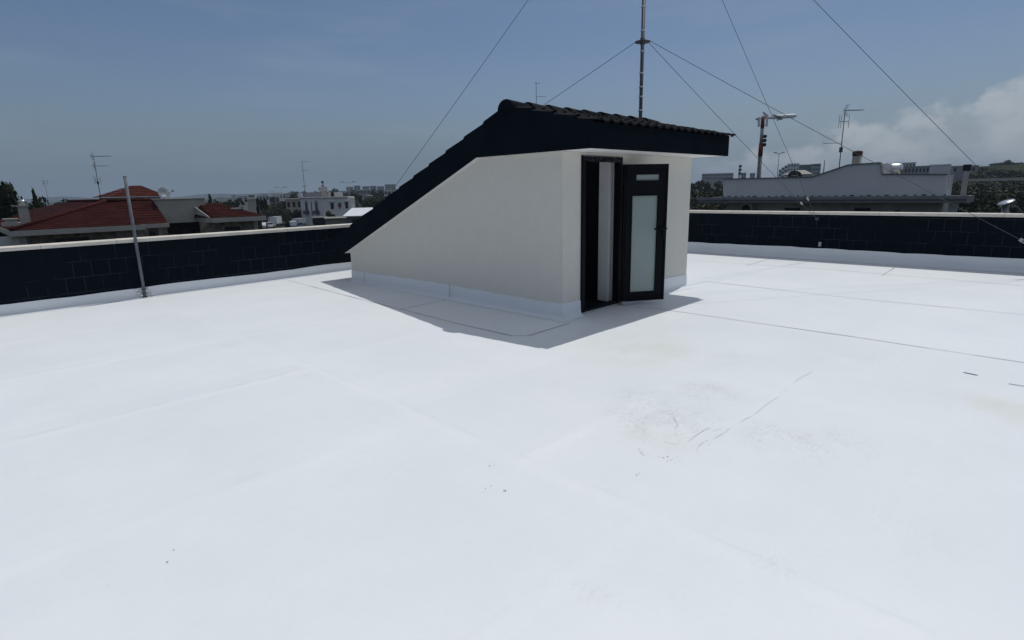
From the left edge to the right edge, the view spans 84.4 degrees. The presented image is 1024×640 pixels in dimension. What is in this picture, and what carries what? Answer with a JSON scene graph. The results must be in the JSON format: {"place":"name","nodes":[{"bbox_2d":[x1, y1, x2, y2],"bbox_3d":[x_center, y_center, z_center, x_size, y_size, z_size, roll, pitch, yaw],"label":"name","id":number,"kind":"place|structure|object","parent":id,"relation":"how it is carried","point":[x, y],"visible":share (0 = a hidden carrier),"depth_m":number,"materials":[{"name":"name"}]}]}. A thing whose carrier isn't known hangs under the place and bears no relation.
{"place":"outdoors","nodes":[
{"label":"outdoors","id":0,"kind":"place"},
{"bbox_2d":[19,189,396,201],"bbox_3d":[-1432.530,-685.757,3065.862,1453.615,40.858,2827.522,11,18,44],"label":"hills","id":1,"kind":"structure","parent":0,"point":[54,199],"depth_m":2981.38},
{"bbox_2d":[216,197,225,202],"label":"house","id":2,"kind":"structure","parent":0,"point":[221,199],"depth_m":331.83,"materials":[{"name":"white paint"}]},
{"bbox_2d":[238,195,247,210],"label":"house","id":3,"kind":"structure","parent":0,"point":[244,198],"depth_m":213.07,"materials":[{"name":"white paint"}]},
{"bbox_2d":[258,195,269,210],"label":"house","id":4,"kind":"structure","parent":0,"point":[261,197],"depth_m":287.53,"materials":[{"name":"white paint"}]},
{"bbox_2d":[277,194,285,201],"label":"house","id":5,"kind":"structure","parent":0,"point":[282,197],"depth_m":308.72,"materials":[{"name":"white paint"}]},
{"bbox_2d":[312,216,326,225],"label":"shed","id":6,"kind":"structure","parent":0,"point":[318,220],"depth_m":112.16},
{"bbox_2d":[324,216,346,224],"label":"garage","id":7,"kind":"structure","parent":0,"point":[335,220],"depth_m":105.56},
{"bbox_2d":[343,207,372,223],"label":"pavilion","id":8,"kind":"structure","parent":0,"point":[352,215],"depth_m":99.84,"materials":[{"name":"white paint"}]},
{"bbox_2d":[357,190,369,204],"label":"house","id":9,"kind":"structure","parent":0,"point":[363,193],"depth_m":397.13,"materials":[{"name":"white paint"}]},
{"bbox_2d":[384,190,394,196],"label":"house","id":10,"kind":"structure","parent":0,"point":[386,192],"depth_m":314.69,"materials":[{"name":"white paint"}]},
{"bbox_2d":[384,184,395,189],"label":"apartment block","id":11,"kind":"structure","parent":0,"point":[389,186],"depth_m":857.27,"materials":[{"name":"white concrete"}]},
{"bbox_2d":[0,0,1023,198],"label":"sky","id":12,"kind":"structure","parent":0,"point":[185,97],"materials":[{"name":"blue"}]},
{"bbox_2d":[11,164,1023,228],"bbox_3d":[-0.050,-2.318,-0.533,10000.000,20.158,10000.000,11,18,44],"label":"ground","id":13,"kind":"structure","parent":0,"point":[1013,167],"depth_m":331.47,"materials":[{"name":"green plant"}]},
{"bbox_2d":[0,179,18,236],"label":"tree","id":14,"kind":"object","parent":13,"relation":"on","point":[8,195],"visible":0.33,"depth_m":48.31,"materials":[{"name":"green plant"}]},
{"bbox_2d":[14,196,34,211],"bbox_3d":[-55.227,-10.159,65.205,2.763,8.324,2.832,11,18,44],"label":"tree","id":15,"kind":"object","parent":13,"relation":"on","point":[31,207],"visible":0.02,"depth_m":64.24,"materials":[{"name":"green plant"}]},
{"bbox_2d":[31,188,42,229],"bbox_3d":[-50.675,-8.567,61.389,2.079,11.727,2.096,-4,13,-11],"label":"tree","id":16,"kind":"object","parent":13,"relation":"on","point":[36,202],"visible":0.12,"depth_m":60.18,"materials":[{"name":"green plant"}]},
{"bbox_2d":[33,196,66,206],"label":"tree","id":17,"kind":"object","parent":13,"relation":"on","point":[43,198],"visible":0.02,"depth_m":72.76,"materials":[{"name":"green plant"}]},
{"bbox_2d":[0,186,266,245],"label":"villa","id":18,"kind":"object","parent":13,"relation":"on","point":[77,220],"visible":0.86,"depth_m":40.42,"materials":[{"name":"red tile"}]},
{"bbox_2d":[55,237,88,242],"bbox_3d":[-28.272,-4.706,36.423,0.040,1.200,1.737,11,18,44],"label":"window","id":19,"kind":"structure","parent":18,"relation":"in","point":[58,240],"depth_m":36.29,"materials":[{"name":"black glass"}]},
{"bbox_2d":[91,155,106,198],"bbox_3d":[-30.674,-10.677,42.401,1.600,3.675,0.896,0,13,6],"label":"television antenna","id":20,"kind":"object","parent":18,"relation":"on","point":[96,173],"visible":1,"depth_m":42.42,"materials":[{"name":"metal"}]},
{"bbox_2d":[157,187,173,198],"bbox_3d":[-26.384,-9.441,42.988,0.731,1.384,1.011,11,18,44],"label":"satellite dish","id":21,"kind":"object","parent":18,"relation":"attached to","point":[163,192],"visible":0.94,"depth_m":43.03,"materials":[{"name":"metal"}]},
{"bbox_2d":[168,229,182,234],"bbox_3d":[-25.942,-6.010,43.711,0.080,2.000,1.007,11,18,44],"label":"window","id":22,"kind":"structure","parent":18,"relation":"in","point":[174,231],"depth_m":43.51,"materials":[{"name":"black glass"}]},
{"bbox_2d":[189,225,200,233],"bbox_3d":[-24.919,-6.505,44.654,0.080,2.000,0.824,11,18,44],"label":"window","id":23,"kind":"structure","parent":18,"relation":"in","point":[194,229],"depth_m":44.43,"materials":[{"name":"black glass"}]},
{"bbox_2d":[224,226,239,231],"bbox_3d":[-20.986,-6.269,42.540,0.040,1.500,1.094,11,18,44],"label":"window","id":24,"kind":"structure","parent":18,"relation":"in","point":[237,228],"depth_m":42.39,"materials":[{"name":"black glass"}]},
{"bbox_2d":[207,194,211,213],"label":"tree","id":25,"kind":"object","parent":13,"relation":"on","point":[210,199],"visible":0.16,"depth_m":112.36,"materials":[{"name":"green plant"}]},
{"bbox_2d":[222,200,234,206],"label":"tree","id":26,"kind":"object","parent":13,"relation":"on","point":[227,204],"visible":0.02,"depth_m":100.97,"materials":[{"name":"green plant"}]},
{"bbox_2d":[226,197,238,202],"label":"house","id":27,"kind":"structure","parent":13,"relation":"on","point":[231,199],"depth_m":184.78,"materials":[{"name":"white paint"}]},
{"bbox_2d":[256,196,262,229],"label":"tree","id":28,"kind":"object","parent":13,"relation":"on","point":[258,212],"visible":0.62,"depth_m":107.69,"materials":[{"name":"green plant"}]},
{"bbox_2d":[259,198,270,228],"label":"tree","id":29,"kind":"object","parent":13,"relation":"on","point":[262,204],"visible":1,"depth_m":115.05,"materials":[{"name":"green plant"}]},
{"bbox_2d":[262,208,278,221],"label":"tree","id":30,"kind":"object","parent":13,"relation":"on","point":[272,214],"visible":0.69,"depth_m":142.89,"materials":[{"name":"green plant"}]},
{"bbox_2d":[268,196,279,206],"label":"house","id":31,"kind":"structure","parent":13,"relation":"on","point":[276,198],"depth_m":235.13,"materials":[{"name":"white paint"}]},
{"bbox_2d":[267,204,284,224],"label":"tree","id":32,"kind":"object","parent":13,"relation":"on","point":[277,208],"visible":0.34,"depth_m":148.04,"materials":[{"name":"green plant"}]},
{"bbox_2d":[268,216,283,226],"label":"box truck","id":33,"kind":"object","parent":13,"relation":"on","point":[277,220],"visible":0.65,"depth_m":141.83,"materials":[{"name":"white paint"}]},
{"bbox_2d":[285,218,290,227],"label":"bush","id":34,"kind":"object","parent":13,"relation":"on","point":[287,225],"visible":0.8,"depth_m":117.20,"materials":[{"name":"green plant"}]},
{"bbox_2d":[281,208,296,221],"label":"tree","id":35,"kind":"object","parent":13,"relation":"on","point":[288,214],"visible":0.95,"depth_m":146.20,"materials":[{"name":"green plant"}]},
{"bbox_2d":[285,198,300,211],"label":"house","id":36,"kind":"structure","parent":13,"relation":"on","point":[292,204],"depth_m":160.33,"materials":[{"name":"white paint"}]},
{"bbox_2d":[293,209,301,217],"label":"tree","id":37,"kind":"object","parent":13,"relation":"on","point":[298,213],"visible":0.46,"depth_m":148.78,"materials":[{"name":"green plant"}]},
{"bbox_2d":[216,197,384,212],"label":"tree line","id":38,"kind":"object","parent":13,"relation":"on","point":[368,203],"visible":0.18,"depth_m":171.90,"materials":[{"name":"green plant"}]},
{"bbox_2d":[298,191,355,224],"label":"corner house","id":39,"kind":"structure","parent":13,"relation":"on","point":[314,204],"depth_m":145.90,"materials":[{"name":"paint"}]},
{"bbox_2d":[318,181,327,193],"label":"roof sign","id":40,"kind":"object","parent":39,"relation":"on","point":[322,188],"visible":1,"depth_m":149.00,"materials":[{"name":"white paint"}]},
{"bbox_2d":[326,211,335,216],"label":"tree","id":41,"kind":"object","parent":13,"relation":"on","point":[329,214],"visible":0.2,"depth_m":121.36,"materials":[{"name":"green plant"}]},
{"bbox_2d":[288,188,397,197],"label":"tree line","id":42,"kind":"object","parent":13,"relation":"on","point":[337,190],"visible":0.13,"depth_m":578.81,"materials":[{"name":"green plant"}]},
{"bbox_2d":[343,193,361,200],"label":"tree","id":43,"kind":"object","parent":13,"relation":"on","point":[357,196],"visible":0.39,"depth_m":186.93,"materials":[{"name":"green plant"}]},
{"bbox_2d":[364,196,381,206],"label":"tree","id":44,"kind":"object","parent":13,"relation":"on","point":[378,199],"visible":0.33,"depth_m":227.13,"materials":[{"name":"green plant"}]},
{"bbox_2d":[370,189,383,197],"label":"tree","id":45,"kind":"object","parent":13,"relation":"on","point":[374,193],"visible":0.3,"depth_m":312.85,"materials":[{"name":"green plant"}]},
{"bbox_2d":[378,192,390,200],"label":"tree","id":46,"kind":"object","parent":13,"relation":"on","point":[381,196],"visible":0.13,"depth_m":247.55,"materials":[{"name":"green plant"}]},
{"bbox_2d":[0,252,1023,639],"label":"roof deck","id":47,"kind":"structure","parent":13,"relation":"on","point":[726,446],"depth_m":3.61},
{"bbox_2d":[0,223,351,317],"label":"parapet wall","id":48,"kind":"structure","parent":47,"relation":"on","point":[37,278],"depth_m":10.00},
{"bbox_2d":[123,176,153,297],"bbox_3d":[-6.447,-1.397,9.655,0.064,2.059,0.271,11,18,44],"label":"steel pole","id":49,"kind":"object","parent":48,"relation":"attached to","point":[143,294],"visible":1,"depth_m":9.65,"materials":[{"name":"metal"}]},
{"bbox_2d":[332,99,735,321],"bbox_3d":[-0.017,-2.076,10.244,6.573,2.879,3.740,11,18,44],"label":"stair bulkhead","id":50,"kind":"object","parent":47,"relation":"on","point":[556,213],"visible":1,"depth_m":8.18,"materials":[{"name":"beige paint"}]},
{"bbox_2d":[635,0,649,117],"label":"antenna mast","id":51,"kind":"object","parent":50,"relation":"on","point":[642,41],"visible":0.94,"depth_m":9.54,"materials":[{"name":"metal"}]},
{"bbox_2d":[389,0,527,194],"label":"guy wire","id":52,"kind":"object","parent":51,"relation":"attached to","point":[462,92],"visible":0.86,"depth_m":11.33,"materials":[{"name":"metal"}]},
{"bbox_2d":[544,43,633,104],"bbox_3d":[-0.597,-3.525,11.367,6.189,3.002,0.008,6,15,28],"label":"guy wire","id":53,"kind":"object","parent":51,"relation":"attached to","point":[589,73],"visible":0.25,"depth_m":10.05,"materials":[{"name":"metal"}]},
{"bbox_2d":[651,41,1023,242],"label":"guy wire","id":54,"kind":"object","parent":51,"relation":"attached to","point":[1021,240],"visible":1,"depth_m":9.71,"materials":[{"name":"metal"}]},
{"bbox_2d":[814,0,1023,213],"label":"guy wire","id":55,"kind":"object","parent":51,"relation":"attached to","point":[917,106],"visible":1,"depth_m":9.49,"materials":[{"name":"metal"}]},
{"bbox_2d":[620,164,668,301],"bbox_3d":[1.905,-1.245,8.178,0.685,1.955,0.194,-4,13,-11],"label":"door","id":56,"kind":"structure","parent":50,"relation":"in","point":[645,186],"depth_m":8.15,"materials":[{"name":"black metal"}]},
{"bbox_2d":[687,210,1023,272],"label":"parapet wall","id":57,"kind":"structure","parent":47,"relation":"on","point":[966,241],"depth_m":12.16,"materials":[{"name":"tile"}]},
{"bbox_2d":[649,43,816,218],"bbox_3d":[4.616,-3.505,11.186,5.230,3.178,0.046,-9,15,-29],"label":"guy wire","id":58,"kind":"object","parent":57,"relation":"attached to","point":[801,203],"visible":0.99,"depth_m":10.91,"materials":[{"name":"metal"}]},
{"bbox_2d":[722,0,815,216],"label":"guy wire","id":59,"kind":"object","parent":57,"relation":"attached to","point":[769,110],"visible":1,"depth_m":11.37,"materials":[{"name":"metal"}]},
{"bbox_2d":[689,180,726,209],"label":"thicket","id":60,"kind":"object","parent":13,"relation":"on","point":[703,192],"visible":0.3,"depth_m":129.02,"materials":[{"name":"green plant"}]},
{"bbox_2d":[756,116,767,177],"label":"telecom mast","id":61,"kind":"object","parent":13,"relation":"on","point":[760,149],"visible":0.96,"depth_m":79.03,"materials":[{"name":"red metal"}]},
{"bbox_2d":[778,163,820,176],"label":"hospital","id":62,"kind":"structure","parent":13,"relation":"on","point":[811,168],"depth_m":450.47,"materials":[{"name":"white concrete"}]},
{"bbox_2d":[885,162,915,165],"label":"warehouse","id":63,"kind":"structure","parent":13,"relation":"on","point":[909,164],"depth_m":335.16,"materials":[{"name":"white concrete"}]},
{"bbox_2d":[902,166,930,173],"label":"warehouse","id":64,"kind":"structure","parent":13,"relation":"on","point":[916,169],"depth_m":238.38,"materials":[{"name":"grey concrete"}]},
{"bbox_2d":[929,164,951,174],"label":"warehouse","id":65,"kind":"structure","parent":13,"relation":"on","point":[940,169],"depth_m":249.26,"materials":[{"name":"white paint"}]},
{"bbox_2d":[950,165,978,181],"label":"warehouse","id":66,"kind":"structure","parent":13,"relation":"on","point":[957,172],"depth_m":261.13,"materials":[{"name":"grey concrete"}]},
{"bbox_2d":[951,180,1023,212],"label":"thicket","id":67,"kind":"object","parent":13,"relation":"on","point":[989,197],"visible":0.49,"depth_m":99.36,"materials":[{"name":"green plant"}]},
{"bbox_2d":[968,167,1023,183],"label":"shrubs","id":68,"kind":"object","parent":13,"relation":"on","point":[993,173],"visible":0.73,"depth_m":224.43,"materials":[{"name":"green plant"}]},
{"bbox_2d":[968,177,1023,181],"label":"field wall","id":69,"kind":"structure","parent":13,"relation":"on","point":[1000,179],"depth_m":181.74,"materials":[{"name":"grey concrete"}]},
{"bbox_2d":[997,199,1014,212],"bbox_3d":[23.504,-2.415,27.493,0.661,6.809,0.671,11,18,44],"label":"roof cowl","id":70,"kind":"object","parent":13,"relation":"on","point":[1005,204],"visible":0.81,"depth_m":26.72,"materials":[{"name":"metal"}]},
{"bbox_2d":[989,160,1023,165],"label":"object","id":71,"kind":"object","parent":13,"relation":"on","point":[1008,162],"visible":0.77,"depth_m":432.76,"materials":[{"name":"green plant"}]},
{"bbox_2d":[701,173,732,191],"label":"apartment block","id":72,"kind":"structure","parent":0,"point":[712,178],"depth_m":567.77,"materials":[{"name":"grey concrete"}]},
{"bbox_2d":[763,112,796,120],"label":"airliner","id":73,"kind":"object","parent":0,"point":[780,117],"visible":0.94,"depth_m":479.19,"materials":[{"name":"white paint"}]},
{"bbox_2d":[787,171,801,176],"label":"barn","id":74,"kind":"structure","parent":0,"point":[793,174],"depth_m":139.40,"materials":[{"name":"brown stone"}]},
{"bbox_2d":[782,170,817,176],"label":"house","id":75,"kind":"structure","parent":0,"point":[804,173],"depth_m":147.37,"materials":[{"name":"tile"}]},
{"bbox_2d":[696,150,974,212],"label":"flat roofed building","id":76,"kind":"structure","parent":0,"point":[856,185],"depth_m":24.28,"materials":[{"name":"paint"}]},
{"bbox_2d":[784,208,799,210],"bbox_3d":[13.029,-4.515,26.357,0.678,1.400,0.035,11,18,44],"label":"window","id":77,"kind":"structure","parent":76,"relation":"in","point":[786,209],"depth_m":26.20,"materials":[{"name":"black glass"}]},
{"bbox_2d":[823,104,864,166],"bbox_3d":[14.934,-7.687,25.651,1.663,4.019,0.502,-3,13,-6],"label":"television antenna","id":78,"kind":"object","parent":76,"relation":"on","point":[840,149],"visible":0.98,"depth_m":25.41,"materials":[{"name":"metal"}]},
{"bbox_2d":[854,208,870,211],"bbox_3d":[15.051,-4.122,24.376,0.603,1.400,0.035,11,18,44],"label":"window","id":79,"kind":"structure","parent":76,"relation":"in","point":[855,209],"depth_m":24.23,"materials":[{"name":"black glass"}]},
{"bbox_2d":[891,163,902,173],"bbox_3d":[16.856,-6.242,25.077,0.724,1.378,0.492,11,18,44],"label":"water heater","id":80,"kind":"object","parent":76,"relation":"on","point":[896,168],"visible":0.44,"depth_m":24.71,"materials":[{"name":"metal"}]},
{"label":"road","id":81,"kind":"structure","parent":0,"visible":0},
{"bbox_2d":[262,222,275,228],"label":"parked car","id":82,"kind":"object","parent":81,"relation":"on","point":[270,224],"visible":0.69,"depth_m":135.50,"materials":[{"name":"white paint"}]},
{"bbox_2d":[289,218,306,224],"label":"delivery van","id":83,"kind":"object","parent":81,"relation":"on","point":[303,221],"visible":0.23,"depth_m":139.87,"materials":[{"name":"grey paint"}]},
{"bbox_2d":[290,222,305,226],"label":"parked car","id":84,"kind":"object","parent":81,"relation":"on","point":[297,224],"visible":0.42,"depth_m":130.18,"materials":[{"name":"grey paint"}]}
]}

